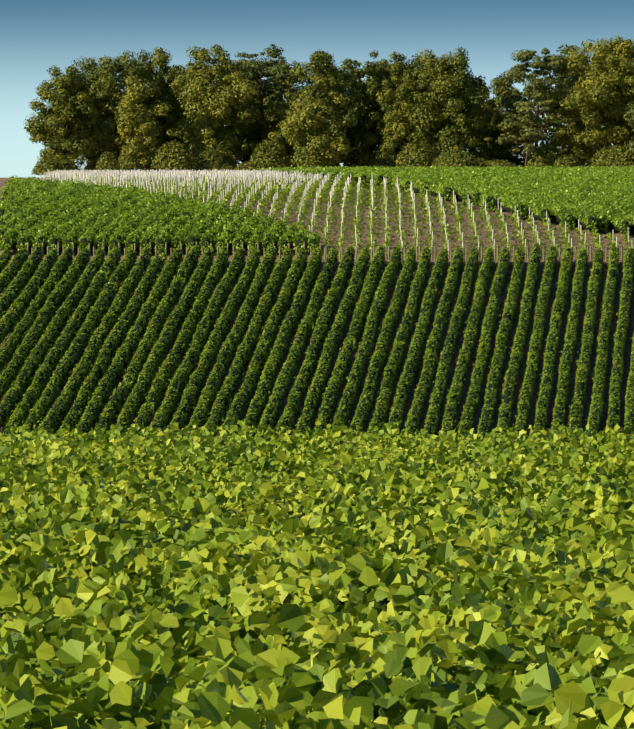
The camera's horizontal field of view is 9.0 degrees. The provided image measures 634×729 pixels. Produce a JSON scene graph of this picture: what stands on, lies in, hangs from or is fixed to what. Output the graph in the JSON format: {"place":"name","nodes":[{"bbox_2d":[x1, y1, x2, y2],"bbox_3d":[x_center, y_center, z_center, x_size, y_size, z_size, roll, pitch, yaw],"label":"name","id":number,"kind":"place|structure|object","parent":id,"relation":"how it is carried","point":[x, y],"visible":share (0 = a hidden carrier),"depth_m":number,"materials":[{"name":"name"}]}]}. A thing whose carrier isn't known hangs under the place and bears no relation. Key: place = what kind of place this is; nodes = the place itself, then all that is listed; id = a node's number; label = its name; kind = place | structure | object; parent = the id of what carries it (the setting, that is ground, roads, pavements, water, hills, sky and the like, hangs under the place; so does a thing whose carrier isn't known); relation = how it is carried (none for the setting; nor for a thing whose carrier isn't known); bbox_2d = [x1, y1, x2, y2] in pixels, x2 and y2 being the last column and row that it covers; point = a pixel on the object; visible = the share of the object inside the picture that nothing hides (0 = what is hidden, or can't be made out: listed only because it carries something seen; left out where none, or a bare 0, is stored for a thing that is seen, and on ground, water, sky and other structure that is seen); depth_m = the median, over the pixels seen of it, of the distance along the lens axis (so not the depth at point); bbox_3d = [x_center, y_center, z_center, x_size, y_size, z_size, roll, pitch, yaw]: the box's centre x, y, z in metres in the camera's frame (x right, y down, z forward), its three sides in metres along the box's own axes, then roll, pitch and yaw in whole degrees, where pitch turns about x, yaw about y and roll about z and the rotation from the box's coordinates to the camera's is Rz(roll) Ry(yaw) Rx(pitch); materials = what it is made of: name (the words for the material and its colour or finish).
{"place":"outdoors","nodes":[
{"label":"outdoors","id":0,"kind":"place"},
{"bbox_2d":[0,177,633,439],"bbox_3d":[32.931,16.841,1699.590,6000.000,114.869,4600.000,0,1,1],"label":"terrain","id":1,"kind":"structure","parent":0,"point":[539,371],"depth_m":270.91,"materials":[{"name":"soil"}]},
{"bbox_2d":[31,158,63,174],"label":"bush","id":2,"kind":"object","parent":1,"relation":"on","point":[43,167],"visible":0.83,"depth_m":697.46,"materials":[{"name":"green plant"}]},
{"bbox_2d":[23,65,101,170],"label":"oak tree","id":3,"kind":"object","parent":1,"relation":"on","point":[52,132],"visible":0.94,"depth_m":711.81,"materials":[{"name":"green plant"}]},
{"bbox_2d":[51,153,75,170],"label":"bush","id":4,"kind":"object","parent":1,"relation":"on","point":[64,163],"visible":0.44,"depth_m":704.58,"materials":[{"name":"green plant"}]},
{"bbox_2d":[57,57,128,169],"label":"oak tree","id":5,"kind":"object","parent":1,"relation":"on","point":[92,76],"visible":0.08,"depth_m":735.33,"materials":[{"name":"green plant"}]},
{"bbox_2d":[96,151,120,171],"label":"bush","id":6,"kind":"object","parent":1,"relation":"on","point":[110,164],"visible":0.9,"depth_m":694.63,"materials":[{"name":"green plant"}]},
{"bbox_2d":[70,50,161,171],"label":"oak tree","id":7,"kind":"object","parent":1,"relation":"on","point":[105,136],"visible":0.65,"depth_m":715.74,"materials":[{"name":"green plant"}]},
{"bbox_2d":[116,149,142,171],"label":"bush","id":8,"kind":"object","parent":1,"relation":"on","point":[123,167],"visible":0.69,"depth_m":699.72,"materials":[{"name":"green plant"}]},
{"bbox_2d":[115,73,163,170],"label":"cone tree","id":9,"kind":"object","parent":1,"relation":"on","point":[135,128],"visible":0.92,"depth_m":700.61,"materials":[{"name":"green plant"}]},
{"bbox_2d":[121,144,158,171],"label":"bush","id":10,"kind":"object","parent":1,"relation":"on","point":[123,154],"visible":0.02,"depth_m":705.34,"materials":[{"name":"green plant"}]},
{"bbox_2d":[121,47,195,172],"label":"oak tree","id":11,"kind":"object","parent":1,"relation":"on","point":[163,90],"visible":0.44,"depth_m":721.40,"materials":[{"name":"green plant"}]},
{"bbox_2d":[0,175,323,253],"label":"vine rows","id":12,"kind":"object","parent":1,"relation":"on","point":[34,211],"visible":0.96,"depth_m":299.26,"materials":[{"name":"green plant"}]},
{"bbox_2d":[150,141,198,170],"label":"bush","id":13,"kind":"object","parent":1,"relation":"on","point":[166,161],"visible":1,"depth_m":698.39,"materials":[{"name":"green plant"}]},
{"bbox_2d":[168,64,223,166],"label":"oak tree","id":14,"kind":"object","parent":1,"relation":"on","point":[181,70],"visible":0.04,"depth_m":735.37,"materials":[{"name":"green plant"}]},
{"bbox_2d":[154,44,260,163],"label":"oak tree","id":15,"kind":"object","parent":1,"relation":"on","point":[207,112],"visible":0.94,"depth_m":708.99,"materials":[{"name":"green plant"}]},
{"bbox_2d":[195,147,226,170],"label":"bush","id":16,"kind":"object","parent":1,"relation":"on","point":[208,158],"visible":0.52,"depth_m":701.62,"materials":[{"name":"green plant"}]},
{"bbox_2d":[200,160,236,171],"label":"bush","id":17,"kind":"object","parent":1,"relation":"on","point":[228,166],"visible":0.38,"depth_m":701.00,"materials":[{"name":"green plant"}]},
{"bbox_2d":[215,140,238,168],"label":"bush","id":18,"kind":"object","parent":1,"relation":"on","point":[229,158],"visible":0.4,"depth_m":705.32,"materials":[{"name":"green plant"}]},
{"bbox_2d":[235,161,256,171],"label":"bush","id":19,"kind":"object","parent":1,"relation":"on","point":[247,165],"visible":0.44,"depth_m":693.86,"materials":[{"name":"green plant"}]},
{"bbox_2d":[223,55,272,163],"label":"oak tree","id":20,"kind":"object","parent":1,"relation":"on","point":[255,125],"visible":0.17,"depth_m":736.32,"materials":[{"name":"green plant"}]},
{"bbox_2d":[233,44,296,148],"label":"pine tree","id":21,"kind":"object","parent":1,"relation":"on","point":[253,65],"visible":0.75,"depth_m":718.79,"materials":[{"name":"green plant"}]},
{"bbox_2d":[250,139,288,168],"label":"bush","id":22,"kind":"object","parent":1,"relation":"on","point":[267,159],"visible":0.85,"depth_m":696.57,"materials":[{"name":"green plant"}]},
{"bbox_2d":[244,58,315,166],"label":"oak tree","id":23,"kind":"object","parent":1,"relation":"on","point":[290,80],"visible":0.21,"depth_m":733.16,"materials":[{"name":"green plant"}]},
{"bbox_2d":[292,140,328,166],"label":"bush","id":24,"kind":"object","parent":1,"relation":"on","point":[306,161],"visible":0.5,"depth_m":696.21,"materials":[{"name":"green plant"}]},
{"bbox_2d":[268,93,356,166],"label":"oak tree","id":25,"kind":"object","parent":1,"relation":"on","point":[305,121],"visible":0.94,"depth_m":697.69,"materials":[{"name":"green plant"}]},
{"bbox_2d":[264,49,364,166],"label":"oak tree","id":26,"kind":"object","parent":1,"relation":"on","point":[324,72],"visible":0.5,"depth_m":713.31,"materials":[{"name":"green plant"}]},
{"bbox_2d":[0,419,633,728],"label":"vine rows","id":27,"kind":"object","parent":1,"relation":"on","point":[242,578],"visible":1,"depth_m":48.39,"materials":[{"name":"green plant"}]},
{"bbox_2d":[0,243,633,441],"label":"vine rows","id":28,"kind":"object","parent":1,"relation":"on","point":[35,312],"visible":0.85,"depth_m":264.68,"materials":[{"name":"green plant"}]},
{"bbox_2d":[27,242,622,261],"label":"vineyard posts","id":29,"kind":"object","parent":1,"relation":"on","point":[326,251],"visible":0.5,"depth_m":288.17,"materials":[{"name":"brown wood"}]},
{"bbox_2d":[36,169,633,259],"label":"vineyard stakes","id":30,"kind":"object","parent":1,"relation":"on","point":[147,174],"visible":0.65,"depth_m":359.96,"materials":[{"name":"paint"}]},
{"bbox_2d":[42,173,633,257],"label":"young vines","id":31,"kind":"object","parent":1,"relation":"on","point":[300,188],"visible":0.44,"depth_m":316.53,"materials":[{"name":"green plant"}]},
{"bbox_2d":[325,59,374,166],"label":"oak tree","id":32,"kind":"object","parent":1,"relation":"on","point":[347,67],"visible":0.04,"depth_m":735.19,"materials":[{"name":"green plant"}]},
{"bbox_2d":[338,50,398,166],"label":"oak tree","id":33,"kind":"object","parent":1,"relation":"on","point":[369,89],"visible":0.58,"depth_m":719.09,"materials":[{"name":"green plant"}]},
{"bbox_2d":[366,158,395,166],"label":"bush","id":34,"kind":"object","parent":1,"relation":"on","point":[381,162],"visible":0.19,"depth_m":703.38,"materials":[{"name":"green plant"}]},
{"bbox_2d":[361,57,436,162],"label":"oak tree","id":35,"kind":"object","parent":1,"relation":"on","point":[398,148],"visible":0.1,"depth_m":732.67,"materials":[{"name":"green plant"}]},
{"bbox_2d":[368,52,438,165],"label":"oak tree","id":36,"kind":"object","parent":1,"relation":"on","point":[402,106],"visible":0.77,"depth_m":712.02,"materials":[{"name":"green plant"}]},
{"bbox_2d":[402,143,431,166],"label":"bush","id":37,"kind":"object","parent":1,"relation":"on","point":[415,155],"visible":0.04,"depth_m":702.83,"materials":[{"name":"green plant"}]},
{"bbox_2d":[395,139,439,166],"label":"bush","id":38,"kind":"object","parent":1,"relation":"on","point":[406,159],"visible":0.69,"depth_m":700.71,"materials":[{"name":"green plant"}]},
{"bbox_2d":[393,55,446,152],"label":"oak tree","id":39,"kind":"object","parent":1,"relation":"on","point":[416,61],"visible":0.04,"depth_m":737.85,"materials":[{"name":"green plant"}]},
{"bbox_2d":[252,165,633,235],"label":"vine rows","id":40,"kind":"object","parent":1,"relation":"on","point":[584,195],"visible":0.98,"depth_m":334.45,"materials":[{"name":"green plant"}]},
{"bbox_2d":[406,47,497,157],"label":"oak tree","id":41,"kind":"object","parent":1,"relation":"on","point":[453,93],"visible":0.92,"depth_m":706.32,"materials":[{"name":"green plant"}]},
{"bbox_2d":[432,149,480,166],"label":"bush","id":42,"kind":"object","parent":1,"relation":"on","point":[453,158],"visible":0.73,"depth_m":691.11,"materials":[{"name":"green plant"}]},
{"bbox_2d":[463,82,489,152],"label":"oak tree","id":43,"kind":"object","parent":1,"relation":"on","point":[477,136],"depth_m":738.58,"materials":[{"name":"green plant"}]},
{"bbox_2d":[470,147,489,161],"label":"bush","id":44,"kind":"object","parent":1,"relation":"on","point":[482,154],"visible":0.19,"depth_m":706.26,"materials":[{"name":"green plant"}]},
{"bbox_2d":[473,158,487,165],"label":"bush","id":45,"kind":"object","parent":1,"relation":"on","point":[483,160],"visible":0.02,"depth_m":699.49,"materials":[{"name":"green plant"}]},
{"bbox_2d":[469,84,520,162],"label":"oak tree","id":46,"kind":"object","parent":1,"relation":"on","point":[493,149],"visible":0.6,"depth_m":722.64,"materials":[{"name":"green plant"}]},
{"bbox_2d":[481,159,516,166],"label":"bush","id":47,"kind":"object","parent":1,"relation":"on","point":[497,162],"visible":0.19,"depth_m":695.44,"materials":[{"name":"green plant"}]},
{"bbox_2d":[475,71,539,166],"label":"oak tree","id":48,"kind":"object","parent":1,"relation":"on","point":[501,91],"visible":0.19,"depth_m":736.35,"materials":[{"name":"green plant"}]},
{"bbox_2d":[484,106,561,165],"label":"pine tree","id":49,"kind":"object","parent":1,"relation":"on","point":[514,129],"visible":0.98,"depth_m":699.68,"materials":[{"name":"green plant"}]},
{"bbox_2d":[494,48,589,159],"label":"pine tree","id":50,"kind":"object","parent":1,"relation":"on","point":[538,92],"visible":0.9,"depth_m":710.77,"materials":[{"name":"green plant"}]},
{"bbox_2d":[527,146,565,166],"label":"bush","id":51,"kind":"object","parent":1,"relation":"on","point":[549,158],"visible":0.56,"depth_m":701.54,"materials":[{"name":"green plant"}]},
{"bbox_2d":[553,153,581,166],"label":"bush","id":52,"kind":"object","parent":1,"relation":"on","point":[571,162],"visible":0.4,"depth_m":694.14,"materials":[{"name":"green plant"}]},
{"bbox_2d":[521,43,620,165],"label":"oak tree","id":53,"kind":"object","parent":1,"relation":"on","point":[556,133],"visible":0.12,"depth_m":734.41,"materials":[{"name":"green plant"}]},
{"bbox_2d":[540,35,633,166],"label":"oak tree","id":54,"kind":"object","parent":1,"relation":"on","point":[603,101],"visible":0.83,"depth_m":709.49,"materials":[{"name":"green plant"}]},
{"bbox_2d":[588,145,629,166],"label":"bush","id":55,"kind":"object","parent":1,"relation":"on","point":[600,158],"visible":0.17,"depth_m":702.05,"materials":[{"name":"green plant"}]},
{"bbox_2d":[603,144,633,166],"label":"bush","id":56,"kind":"object","parent":1,"relation":"on","point":[622,161],"visible":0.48,"depth_m":700.34,"materials":[{"name":"green plant"}]},
{"bbox_2d":[623,102,633,166],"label":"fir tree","id":57,"kind":"object","parent":1,"relation":"on","point":[630,119],"visible":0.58,"depth_m":699.35,"materials":[{"name":"green plant"}]},
{"bbox_2d":[0,0,633,177],"label":"sky","id":58,"kind":"structure","parent":0,"point":[36,36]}
]}

